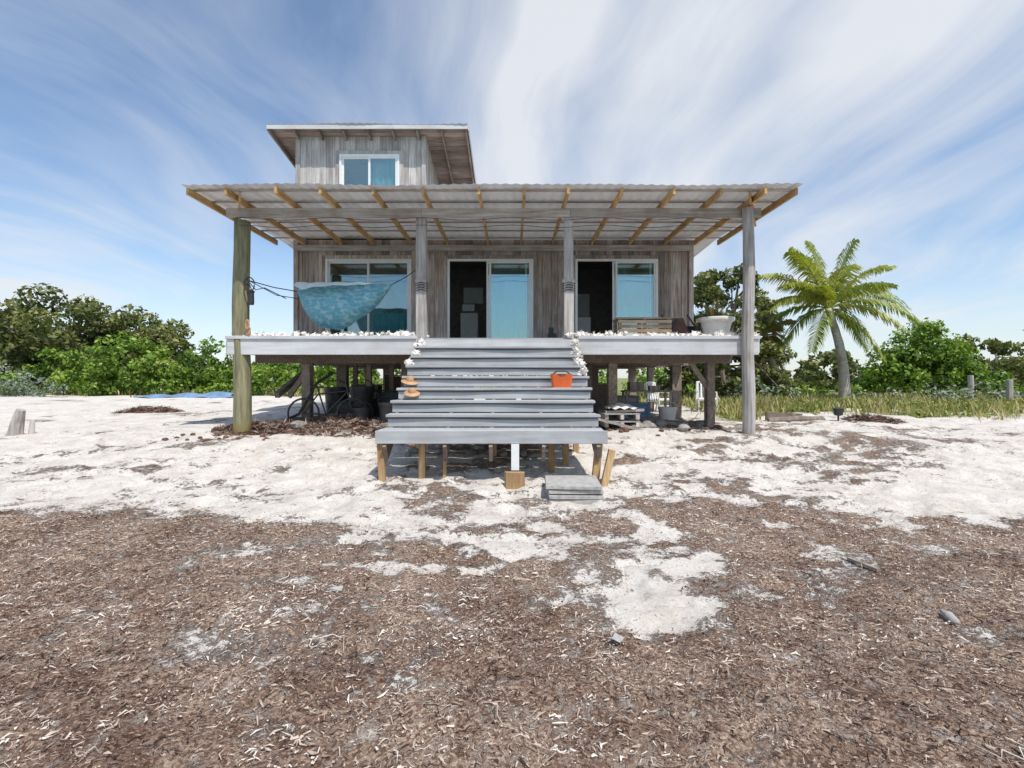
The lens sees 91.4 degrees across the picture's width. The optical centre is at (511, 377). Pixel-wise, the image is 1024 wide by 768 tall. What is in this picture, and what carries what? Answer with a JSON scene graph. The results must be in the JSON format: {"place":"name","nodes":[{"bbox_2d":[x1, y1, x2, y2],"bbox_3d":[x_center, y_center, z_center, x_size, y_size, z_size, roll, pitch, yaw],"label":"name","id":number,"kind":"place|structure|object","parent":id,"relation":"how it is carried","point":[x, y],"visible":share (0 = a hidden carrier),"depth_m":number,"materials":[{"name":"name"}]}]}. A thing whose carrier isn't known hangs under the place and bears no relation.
{"place":"outdoors","nodes":[
{"label":"outdoors","id":0,"kind":"place"},
{"bbox_2d":[351,384,382,414],"bbox_3d":[-4.000,0.596,13.848,0.740,0.830,0.545,0,0,0],"label":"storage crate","id":1,"kind":"object","parent":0,"point":[378,387],"visible":0.21,"depth_m":13.59,"materials":[{"name":"plastic"}]},
{"bbox_2d":[384,375,400,391],"bbox_3d":[-3.300,0.483,14.848,0.840,1.130,0.545,0,0,0],"label":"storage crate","id":2,"kind":"object","parent":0,"point":[395,376],"visible":0.18,"depth_m":14.58,"materials":[{"name":"black plastic"}]},
{"bbox_2d":[386,378,400,391],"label":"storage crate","id":3,"kind":"object","parent":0,"point":[397,382],"visible":0.16,"depth_m":13.40,"materials":[{"name":"black plastic"}]},
{"bbox_2d":[441,399,473,412],"bbox_3d":[-1.400,0.574,13.047,0.840,0.930,0.545,0,0,0],"label":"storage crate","id":4,"kind":"object","parent":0,"point":[456,412],"visible":0.03,"depth_m":12.80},
{"bbox_2d":[0,378,1023,767],"bbox_3d":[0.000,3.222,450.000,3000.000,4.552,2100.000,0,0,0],"label":"ground","id":5,"kind":"structure","parent":0,"point":[314,484],"depth_m":3.87,"materials":[{"name":"white sand"}]},
{"bbox_2d":[6,408,34,435],"bbox_3d":[-9.858,0.934,10.022,0.428,0.645,0.276,0,0,0],"label":"tree stump","id":6,"kind":"object","parent":5,"relation":"on","point":[16,425],"visible":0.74,"depth_m":9.95,"materials":[{"name":"grey wood"}]},
{"bbox_2d":[0,314,78,386],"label":"sea grape tree","id":7,"kind":"object","parent":5,"relation":"on","point":[20,355],"visible":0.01,"depth_m":36.72,"materials":[{"name":"green plant"}]},
{"bbox_2d":[0,283,194,386],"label":"sea grape tree","id":8,"kind":"object","parent":5,"relation":"on","point":[15,333],"visible":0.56,"depth_m":32.84,"materials":[{"name":"green plant"}]},
{"bbox_2d":[110,404,185,413],"bbox_3d":[-10.901,0.960,15.007,2.211,0.430,1.409,0,0,0],"label":"seaweed pile","id":9,"kind":"object","parent":5,"relation":"on","point":[150,409],"visible":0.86,"depth_m":14.75,"materials":[{"name":"brown plant"}]},
{"bbox_2d":[0,330,301,396],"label":"shrub thicket","id":10,"kind":"object","parent":5,"relation":"on","point":[108,370],"visible":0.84,"depth_m":28.77,"materials":[{"name":"green plant"}]},
{"bbox_2d":[116,327,220,386],"bbox_3d":[-24.479,-1.013,35.071,7.811,5.154,5.663,0,0,0],"label":"sea grape tree","id":11,"kind":"object","parent":5,"relation":"on","point":[183,344],"visible":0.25,"depth_m":33.86,"materials":[{"name":"green plant"}]},
{"bbox_2d":[134,391,232,397],"bbox_3d":[-16.550,0.868,25.600,4.900,0.358,1.200,0,0,0],"label":"blue tarp","id":12,"kind":"object","parent":5,"relation":"on","point":[218,394],"visible":0.93,"depth_m":25.21,"materials":[{"name":"blue plastic"}]},
{"bbox_2d":[2,385,382,397],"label":"dune grass","id":13,"kind":"structure","parent":5,"relation":"on","point":[133,393],"depth_m":28.89,"materials":[{"name":"green plant"}]},
{"bbox_2d":[232,219,251,434],"bbox_3d":[-5.439,-0.860,10.060,0.362,4.584,0.346,0,0,0],"label":"porch post","id":14,"kind":"object","parent":5,"relation":"on","point":[242,400],"visible":0.78,"depth_m":9.93,"materials":[{"name":"brown wood"}]},
{"bbox_2d":[226,208,760,250],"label":"porch beam","id":15,"kind":"structure","parent":14,"relation":"on","point":[484,212],"depth_m":9.94,"materials":[{"name":"wood"}]},
{"bbox_2d":[186,186,797,244],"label":"porch rafters","id":16,"kind":"object","parent":15,"relation":"on","point":[333,203],"visible":0.91,"depth_m":10.25,"materials":[{"name":"brown wood"}]},
{"bbox_2d":[209,418,311,435],"bbox_3d":[-5.204,1.026,10.406,2.130,0.466,1.395,0,0,0],"label":"brush pile","id":17,"kind":"object","parent":5,"relation":"on","point":[257,424],"visible":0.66,"depth_m":10.14,"materials":[{"name":"brown plant"}]},
{"bbox_2d":[287,381,367,421],"bbox_3d":[-3.949,0.577,10.750,1.679,1.019,0.041,0,0,-9],"label":"bicycle","id":18,"kind":"object","parent":5,"relation":"on","point":[316,405],"visible":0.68,"depth_m":10.72,"materials":[{"name":"black metal"}]},
{"bbox_2d":[323,380,348,412],"bbox_3d":[-4.200,0.558,12.000,0.603,1.023,0.597,0,0,0],"label":"black barrel","id":19,"kind":"object","parent":5,"relation":"on","point":[333,397],"visible":0.36,"depth_m":11.77,"materials":[{"name":"plastic"}]},
{"bbox_2d":[327,401,351,417],"bbox_3d":[-3.900,0.805,11.547,0.540,0.530,0.545,0,0,0],"label":"storage crate","id":20,"kind":"object","parent":5,"relation":"on","point":[344,406],"visible":0.32,"depth_m":11.30,"materials":[{"name":"black plastic"}]},
{"bbox_2d":[272,414,408,438],"bbox_3d":[-3.413,0.989,10.588,3.403,0.511,2.083,0,0,0],"label":"brush pile","id":21,"kind":"object","parent":5,"relation":"on","point":[337,429],"visible":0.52,"depth_m":10.07,"materials":[{"name":"brown plant"}]},
{"bbox_2d":[348,379,374,416],"bbox_3d":[-3.450,0.560,11.500,0.582,1.068,0.576,0,0,0],"label":"black barrel","id":22,"kind":"object","parent":5,"relation":"on","point":[364,394],"visible":0.56,"depth_m":11.29,"materials":[{"name":"plastic"}]},
{"bbox_2d":[351,402,372,426],"bbox_3d":[-3.200,0.799,10.700,0.435,0.576,0.427,0,0,0],"label":"black bucket","id":23,"kind":"object","parent":5,"relation":"on","point":[364,413],"visible":0.72,"depth_m":10.55,"materials":[{"name":"plastic"}]},
{"bbox_2d":[373,389,399,416],"bbox_3d":[-2.950,0.665,12.124,0.900,0.770,0.687,0,0,0],"label":"portable generator","id":24,"kind":"object","parent":5,"relation":"on","point":[376,406],"visible":0.16,"depth_m":11.90,"materials":[{"name":"black plastic"}]},
{"bbox_2d":[377,396,398,422],"bbox_3d":[-2.600,0.746,10.600,0.477,0.738,0.469,0,0,0],"label":"black bucket","id":25,"kind":"object","parent":5,"relation":"on","point":[385,408],"visible":0.47,"depth_m":10.41,"materials":[{"name":"plastic"}]},
{"bbox_2d":[162,423,722,441],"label":"debris bits","id":26,"kind":"object","parent":5,"relation":"on","point":[620,431],"visible":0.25,"depth_m":9.98,"materials":[{"name":"brown wood"}]},
{"bbox_2d":[329,586,623,642],"bbox_3d":[-0.344,1.558,3.345,2.146,0.035,0.102,0,0,20],"label":"foam scrap","id":27,"kind":"object","parent":5,"relation":"on","point":[618,638],"visible":1,"depth_m":3.01,"materials":[{"name":"plastic"}]},
{"bbox_2d":[256,363,698,393],"bbox_3d":[-0.675,-0.154,33.066,32.473,3.043,6.437,0,0,0],"label":"shrub thicket","id":28,"kind":"object","parent":5,"relation":"on","point":[319,370],"visible":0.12,"depth_m":32.22,"materials":[{"name":"green plant"}]},
{"bbox_2d":[375,346,615,488],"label":"wooden staircase","id":29,"kind":"structure","parent":5,"relation":"on","point":[495,361],"depth_m":7.82,"materials":[{"name":"grey paint"}]},
{"bbox_2d":[401,376,417,384],"bbox_3d":[-1.741,0.043,8.502,0.280,0.150,0.273,0,0,0],"label":"straw hat","id":30,"kind":"object","parent":29,"relation":"on","point":[408,380],"visible":1,"depth_m":8.44,"materials":[{"name":"beige wicker"}]},
{"bbox_2d":[404,387,419,396],"bbox_3d":[-1.621,0.227,8.103,0.263,0.145,0.243,0,0,0],"label":"straw hat","id":31,"kind":"object","parent":29,"relation":"on","point":[411,392],"visible":1,"depth_m":8.04,"materials":[{"name":"beige wicker"}]},
{"bbox_2d":[231,329,759,375],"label":"conch shells","id":32,"kind":"object","parent":29,"relation":"on","point":[577,361],"visible":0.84,"depth_m":9.99},
{"bbox_2d":[550,371,572,387],"bbox_3d":[0.820,0.020,8.300,0.360,0.282,0.260,0,0,0],"label":"orange basket","id":33,"kind":"object","parent":29,"relation":"on","point":[561,380],"visible":1,"depth_m":8.20,"materials":[{"name":"plastic"}]},
{"bbox_2d":[485,399,507,412],"bbox_3d":[-0.300,0.681,12.648,0.740,0.730,0.545,0,0,0],"label":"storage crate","id":34,"kind":"object","parent":5,"relation":"on","point":[497,399],"visible":0.05,"depth_m":12.43,"materials":[{"name":"grey wood"}]},
{"bbox_2d":[291,413,703,427],"bbox_3d":[-0.222,0.947,11.321,9.256,0.424,1.510,0,0,-4],"label":"scrap lumber","id":35,"kind":"object","parent":5,"relation":"on","point":[669,422],"visible":0.25,"depth_m":11.01,"materials":[{"name":"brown wood"}]},
{"bbox_2d":[267,417,731,460],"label":"rubble rocks","id":36,"kind":"object","parent":5,"relation":"on","point":[683,426],"visible":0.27,"depth_m":10.34,"materials":[{"name":"grey stone"}]},
{"bbox_2d":[301,363,714,427],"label":"foundation piers","id":37,"kind":"structure","parent":5,"relation":"on","point":[307,376],"depth_m":11.01,"materials":[{"name":"brown wood"}]},
{"bbox_2d":[285,371,434,418],"bbox_3d":[-3.453,0.456,11.117,3.548,1.201,0.371,0,0,-8],"label":"drain pipe","id":38,"kind":"object","parent":37,"relation":"attached to","point":[312,391],"visible":0.44,"depth_m":10.92,"materials":[{"name":"black plastic"}]},
{"bbox_2d":[255,355,731,412],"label":"deck joists","id":39,"kind":"object","parent":37,"relation":"on","point":[369,363],"visible":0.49,"depth_m":10.90,"materials":[{"name":"wood"}]},
{"bbox_2d":[245,319,250,334],"bbox_3d":[-5.220,-1.002,9.874,0.119,0.310,0.063,0,0,0],"label":"fishing float","id":40,"kind":"object","parent":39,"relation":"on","point":[248,331],"visible":1,"depth_m":9.86,"materials":[{"name":"orange plastic"}]},
{"bbox_2d":[225,336,760,355],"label":"deck fascia","id":41,"kind":"structure","parent":39,"relation":"attached to","point":[403,345],"depth_m":9.92,"materials":[{"name":"grey wood"}]},
{"bbox_2d":[293,240,693,337],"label":"wall boards","id":42,"kind":"object","parent":39,"relation":"on","point":[677,284],"depth_m":12.76,"materials":[{"name":"grey wood"}]},
{"bbox_2d":[325,154,657,337],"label":"window frames","id":43,"kind":"structure","parent":42,"relation":"attached to","point":[396,157],"depth_m":12.71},
{"bbox_2d":[336,151,403,184],"bbox_3d":[-3.635,-5.150,12.777,1.730,1.300,0.031,0,0,0],"label":"window casing","id":44,"kind":"object","parent":43,"relation":"attached to","point":[401,153],"depth_m":12.77,"materials":[{"name":"grey wood"}]},
{"bbox_2d":[322,255,661,337],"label":"opening casings","id":45,"kind":"object","parent":43,"relation":"attached to","point":[413,291],"visible":0.68,"depth_m":12.72,"materials":[{"name":"white wood"}]},
{"bbox_2d":[330,241,653,337],"bbox_3d":[-0.470,-2.140,15.585,10.000,2.720,5.530,0,0,0],"label":"interior","id":46,"kind":"object","parent":42,"relation":"attached to","point":[595,281],"visible":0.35,"depth_m":15.60,"materials":[{"name":"black"}]},
{"bbox_2d":[351,279,642,337],"bbox_3d":[-0.400,-1.815,14.740,8.200,1.970,1.680,0,0,0],"label":"indoor furniture","id":47,"kind":"object","parent":46,"relation":"on","point":[514,291],"visible":0.56,"depth_m":14.10,"materials":[{"name":"black"}]},
{"bbox_2d":[374,267,652,337],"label":"curtains","id":48,"kind":"object","parent":46,"relation":"attached to","point":[508,319],"visible":0.53,"depth_m":13.04,"materials":[{"name":"teal fabric"}]},
{"bbox_2d":[418,338,576,339],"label":"deck boards","id":49,"kind":"object","parent":39,"relation":"on","point":[496,338],"visible":0.07,"depth_m":9.99,"materials":[{"name":"grey wood"}]},
{"bbox_2d":[612,317,671,335],"bbox_3d":[2.750,-1.028,10.605,1.140,0.455,0.550,0,0,0],"label":"slatted bench","id":50,"kind":"object","parent":39,"relation":"on","point":[645,321],"visible":0.78,"depth_m":10.33,"materials":[{"name":"brown wood"}]},
{"bbox_2d":[661,314,700,334],"bbox_3d":[3.624,-1.066,10.751,0.884,0.588,0.736,0,0,0],"label":"folded sling chair","id":51,"kind":"object","parent":39,"relation":"on","point":[679,326],"visible":0.59,"depth_m":10.59,"materials":[{"name":"black fabric"}]},
{"bbox_2d":[695,300,739,335],"bbox_3d":[4.194,-1.238,10.397,0.940,0.855,0.912,0,0,36],"label":"potted plant","id":52,"kind":"object","parent":39,"relation":"on","point":[714,321],"visible":0.81,"depth_m":10.24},
{"bbox_2d":[0,426,1023,767],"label":"seaweed litter","id":53,"kind":"object","parent":5,"relation":"on","point":[494,630],"visible":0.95,"depth_m":3.10,"materials":[{"name":"brown plant"}]},
{"bbox_2d":[0,363,1023,400],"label":"sea lavender shrub","id":54,"kind":"object","parent":5,"relation":"on","point":[33,393],"visible":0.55,"depth_m":20.60,"materials":[{"name":"green plant"}]},
{"bbox_2d":[0,460,1023,767],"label":"dry twigs","id":55,"kind":"object","parent":5,"relation":"on","point":[504,626],"visible":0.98,"depth_m":2.84,"materials":[{"name":"brown wood"}]},
{"bbox_2d":[544,475,603,504],"bbox_3d":[0.805,1.483,6.654,0.757,0.247,0.728,0,0,0],"label":"paver stack","id":56,"kind":"object","parent":5,"relation":"on","point":[583,489],"visible":0.91,"depth_m":6.33,"materials":[{"name":"concrete"}]},
{"bbox_2d":[131,349,1023,391],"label":"distant scrub","id":57,"kind":"object","parent":5,"relation":"on","point":[806,374],"visible":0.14,"depth_m":36.70,"materials":[{"name":"green plant"}]},
{"bbox_2d":[415,206,755,434],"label":"porch posts","id":58,"kind":"object","parent":5,"relation":"on","point":[748,380],"visible":0.91,"depth_m":9.85,"materials":[{"name":"grey wood"}]},
{"bbox_2d":[244,277,254,304],"bbox_3d":[-5.200,-1.724,9.934,0.218,0.549,0.148,0,0,0],"label":"hanging lantern","id":59,"kind":"object","parent":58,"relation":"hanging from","point":[251,292],"visible":1,"depth_m":9.89,"materials":[{"name":"black plastic"}]},
{"bbox_2d":[249,269,415,329],"bbox_3d":[-3.575,-1.642,10.610,3.463,1.235,1.074,0,0,0],"label":"hammock","id":60,"kind":"object","parent":58,"relation":"hanging from","point":[337,305],"visible":1,"depth_m":10.58,"materials":[{"name":"fabric"}]},
{"bbox_2d":[239,217,742,298],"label":"cables","id":61,"kind":"object","parent":58,"relation":"attached to","point":[475,227],"visible":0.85,"depth_m":9.89,"materials":[{"name":"black plastic"}]},
{"bbox_2d":[193,190,790,238],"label":"roof purlins","id":62,"kind":"object","parent":58,"relation":"on","point":[495,221],"visible":0.66,"depth_m":11.25,"materials":[{"name":"brown wood"}]},
{"bbox_2d":[182,122,801,256],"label":"corrugated roof","id":63,"kind":"structure","parent":62,"relation":"on","point":[702,245],"depth_m":10.21,"materials":[{"name":"grey metal"}]},
{"bbox_2d":[295,136,438,236],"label":"wall boards","id":64,"kind":"object","parent":63,"relation":"attached to","point":[315,160],"depth_m":12.80,"materials":[{"name":"grey wood"}]},
{"bbox_2d":[352,164,372,184],"bbox_3d":[-3.865,-4.765,14.285,3.170,2.230,2.830,0,0,0],"label":"interior","id":65,"kind":"object","parent":64,"relation":"attached to","point":[359,173],"visible":0.11,"depth_m":13.74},
{"bbox_2d":[373,159,394,185],"bbox_3d":[-3.250,-5.200,12.920,0.700,1.000,0.040,0,0,0],"label":"curtain","id":66,"kind":"object","parent":65,"relation":"hanging from","point":[383,171],"visible":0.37,"depth_m":12.92,"materials":[{"name":"fabric"}]},
{"bbox_2d":[266,125,476,183],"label":"fascia","id":67,"kind":"structure","parent":63,"relation":"attached to","point":[367,127],"depth_m":12.42,"materials":[{"name":"paint"}]},
{"bbox_2d":[268,129,474,183],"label":"rafters","id":68,"kind":"object","parent":67,"relation":"attached to","point":[281,146],"visible":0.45,"depth_m":12.90,"materials":[{"name":"brown wood"}]},
{"bbox_2d":[271,129,474,184],"bbox_3d":[-3.600,-5.903,14.732,4.980,0.720,4.505,0,0,0],"label":"roof sheathing","id":69,"kind":"object","parent":68,"relation":"on","point":[456,146],"visible":0.27,"depth_m":13.19,"materials":[{"name":"wood"}]},
{"bbox_2d":[579,403,597,413],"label":"storage crate","id":70,"kind":"object","parent":5,"relation":"on","point":[595,407],"visible":0.15,"depth_m":11.29,"materials":[{"name":"black plastic"}]},
{"bbox_2d":[598,383,606,409],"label":"storage crate","id":71,"kind":"object","parent":5,"relation":"on","point":[602,396],"visible":0.21,"depth_m":15.50,"materials":[{"name":"black plastic"}]},
{"bbox_2d":[598,407,643,429],"bbox_3d":[2.231,0.881,10.654,1.041,0.473,0.867,0,0,0],"label":"pallet pile","id":72,"kind":"object","parent":5,"relation":"on","point":[604,420],"visible":0.94,"depth_m":10.38,"materials":[{"name":"grey wood"}]},
{"bbox_2d":[605,402,635,409],"bbox_3d":[2.300,0.588,10.600,0.600,0.138,0.500,0,0,0],"label":"folded tarp","id":73,"kind":"object","parent":72,"relation":"on","point":[619,405],"visible":1,"depth_m":10.46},
{"bbox_2d":[619,402,650,419],"bbox_3d":[3.000,0.852,12.248,0.640,0.480,0.545,0,0,0],"label":"storage crate","id":74,"kind":"object","parent":5,"relation":"on","point":[645,406],"visible":0.39,"depth_m":12.00,"materials":[{"name":"blue plastic"}]},
{"bbox_2d":[621,382,672,406],"bbox_3d":[3.400,0.584,12.650,1.200,0.950,0.500,0,0,0],"label":"work table","id":75,"kind":"object","parent":5,"relation":"on","point":[635,386],"visible":0.68,"depth_m":12.50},
{"bbox_2d":[644,381,668,410],"bbox_3d":[4.426,0.586,15.234,0.544,0.973,0.627,0,0,-34],"label":"garden chair","id":76,"kind":"object","parent":5,"relation":"on","point":[653,396],"visible":0.77,"depth_m":15.31,"materials":[{"name":"white plastic"}]},
{"bbox_2d":[658,402,676,420],"bbox_3d":[3.600,0.811,11.600,0.435,0.526,0.427,0,0,0],"label":"white bucket","id":77,"kind":"object","parent":5,"relation":"on","point":[667,412],"visible":0.78,"depth_m":11.45,"materials":[{"name":"white plastic"}]},
{"bbox_2d":[695,381,717,411],"bbox_3d":[5.758,0.557,14.841,0.543,0.973,0.625,0,0,11],"label":"garden chair","id":78,"kind":"object","parent":5,"relation":"on","point":[697,398],"visible":0.46,"depth_m":15.03,"materials":[{"name":"white plastic"}]},
{"bbox_2d":[655,263,796,398],"bbox_3d":[8.742,-1.750,20.972,5.420,5.792,4.531,0,0,0],"label":"sea grape tree","id":79,"kind":"object","parent":5,"relation":"on","point":[710,290],"visible":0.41,"depth_m":20.23,"materials":[{"name":"green plant"}]},
{"bbox_2d":[687,313,789,392],"bbox_3d":[10.712,-0.992,25.018,5.229,4.520,3.761,0,0,0],"label":"sea grape tree","id":80,"kind":"object","parent":5,"relation":"on","point":[737,326],"visible":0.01,"depth_m":24.75,"materials":[{"name":"green plant"}]},
{"bbox_2d":[732,306,795,394],"bbox_3d":[11.332,-1.045,22.252,2.889,4.492,1.962,0,0,0],"label":"tree","id":81,"kind":"object","parent":5,"relation":"on","point":[772,337],"visible":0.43,"depth_m":22.14,"materials":[{"name":"green plant"}]},
{"bbox_2d":[765,412,825,422],"bbox_3d":[6.902,0.976,12.181,1.429,0.268,0.538,0,0,0],"label":"driftwood log","id":82,"kind":"object","parent":5,"relation":"on","point":[780,417],"visible":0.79,"depth_m":12.04,"materials":[{"name":"brown wood"}]},
{"bbox_2d":[621,388,1023,422],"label":"dune grass","id":83,"kind":"structure","parent":5,"relation":"on","point":[735,409],"depth_m":14.99,"materials":[{"name":"green plant"}]},
{"bbox_2d":[638,368,1023,397],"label":"shrub thicket","id":84,"kind":"object","parent":5,"relation":"on","point":[921,378],"visible":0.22,"depth_m":23.83,"materials":[{"name":"green plant"}]},
{"bbox_2d":[758,238,925,397],"bbox_3d":[13.972,-2.493,21.739,6.870,7.206,4.234,0,0,10],"label":"palm tree","id":85,"kind":"object","parent":5,"relation":"on","point":[824,294],"visible":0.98,"depth_m":21.24,"materials":[{"name":"green plant"}]},
{"bbox_2d":[832,407,872,420],"bbox_3d":[8.046,0.880,11.803,0.933,0.380,0.246,0,0,0],"label":"garden lamp","id":86,"kind":"object","parent":5,"relation":"on","point":[838,411],"visible":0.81,"depth_m":11.75,"materials":[{"name":"black plastic"}]},
{"bbox_2d":[847,557,880,570],"bbox_3d":[2.940,1.557,4.185,0.040,0.020,0.270,0,0,-14],"label":"plank scrap","id":87,"kind":"object","parent":5,"relation":"on","point":[867,565],"visible":1,"depth_m":4.17,"materials":[{"name":"grey wood"}]},
{"bbox_2d":[840,412,908,423],"bbox_3d":[8.585,0.982,11.890,1.551,0.384,1.033,0,0,0],"label":"brush pile","id":88,"kind":"object","parent":5,"relation":"on","point":[879,418],"visible":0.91,"depth_m":11.72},
{"bbox_2d":[850,317,1014,394],"bbox_3d":[20.539,-0.787,24.585,7.340,4.273,3.505,0,0,0],"label":"sea grape shrub","id":89,"kind":"object","parent":5,"relation":"on","point":[946,362],"visible":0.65,"depth_m":23.88,"materials":[{"name":"green plant"}]},
{"bbox_2d":[940,609,960,626],"bbox_3d":[2.949,1.611,3.373,0.061,0.070,0.158,0,0,11],"label":"concrete chunk","id":90,"kind":"object","parent":5,"relation":"on","point":[952,618],"visible":0.99,"depth_m":3.33,"materials":[{"name":"concrete"}]},
{"bbox_2d":[967,375,973,398],"bbox_3d":[18.808,0.547,20.502,0.226,1.306,0.220,0,0,0],"label":"fence post","id":91,"kind":"object","parent":5,"relation":"on","point":[970,379],"visible":0.53,"depth_m":20.43,"materials":[{"name":"grey wood"}]},
{"bbox_2d":[953,330,1023,391],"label":"sea grape tree","id":92,"kind":"object","parent":5,"relation":"on","point":[996,347],"visible":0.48,"depth_m":30.79,"materials":[{"name":"green plant"}]},
{"bbox_2d":[1005,380,1013,400],"bbox_3d":[17.905,0.663,17.997,0.218,1.207,0.208,0,0,0],"label":"fence post","id":93,"kind":"object","parent":5,"relation":"on","point":[1009,390],"visible":0.6,"depth_m":17.93,"materials":[{"name":"grey wood"}]},
{"bbox_2d":[0,0,1023,377],"label":"sky","id":94,"kind":"structure","parent":0,"point":[899,124],"materials":[{"name":"blue"}]},
{"bbox_2d":[521,399,556,412],"bbox_3d":[0.700,0.596,13.148,0.940,0.930,0.545,0,0,0],"label":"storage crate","id":95,"kind":"object","parent":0,"point":[541,399],"visible":0.03,"depth_m":12.90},
{"bbox_2d":[547,327,555,337],"bbox_3d":[0.950,-1.000,11.900,0.200,0.400,0.200,0,0,0],"label":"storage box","id":96,"kind":"object","parent":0,"point":[551,334],"visible":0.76,"depth_m":11.80,"materials":[{"name":"black plastic"}]},
{"bbox_2d":[617,395,639,408],"bbox_3d":[3.100,0.749,13.648,0.640,0.530,0.545,0,0,0],"label":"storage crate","id":97,"kind":"object","parent":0,"point":[633,398],"visible":0.18,"depth_m":13.40,"materials":[{"name":"grey plastic"}]}
]}

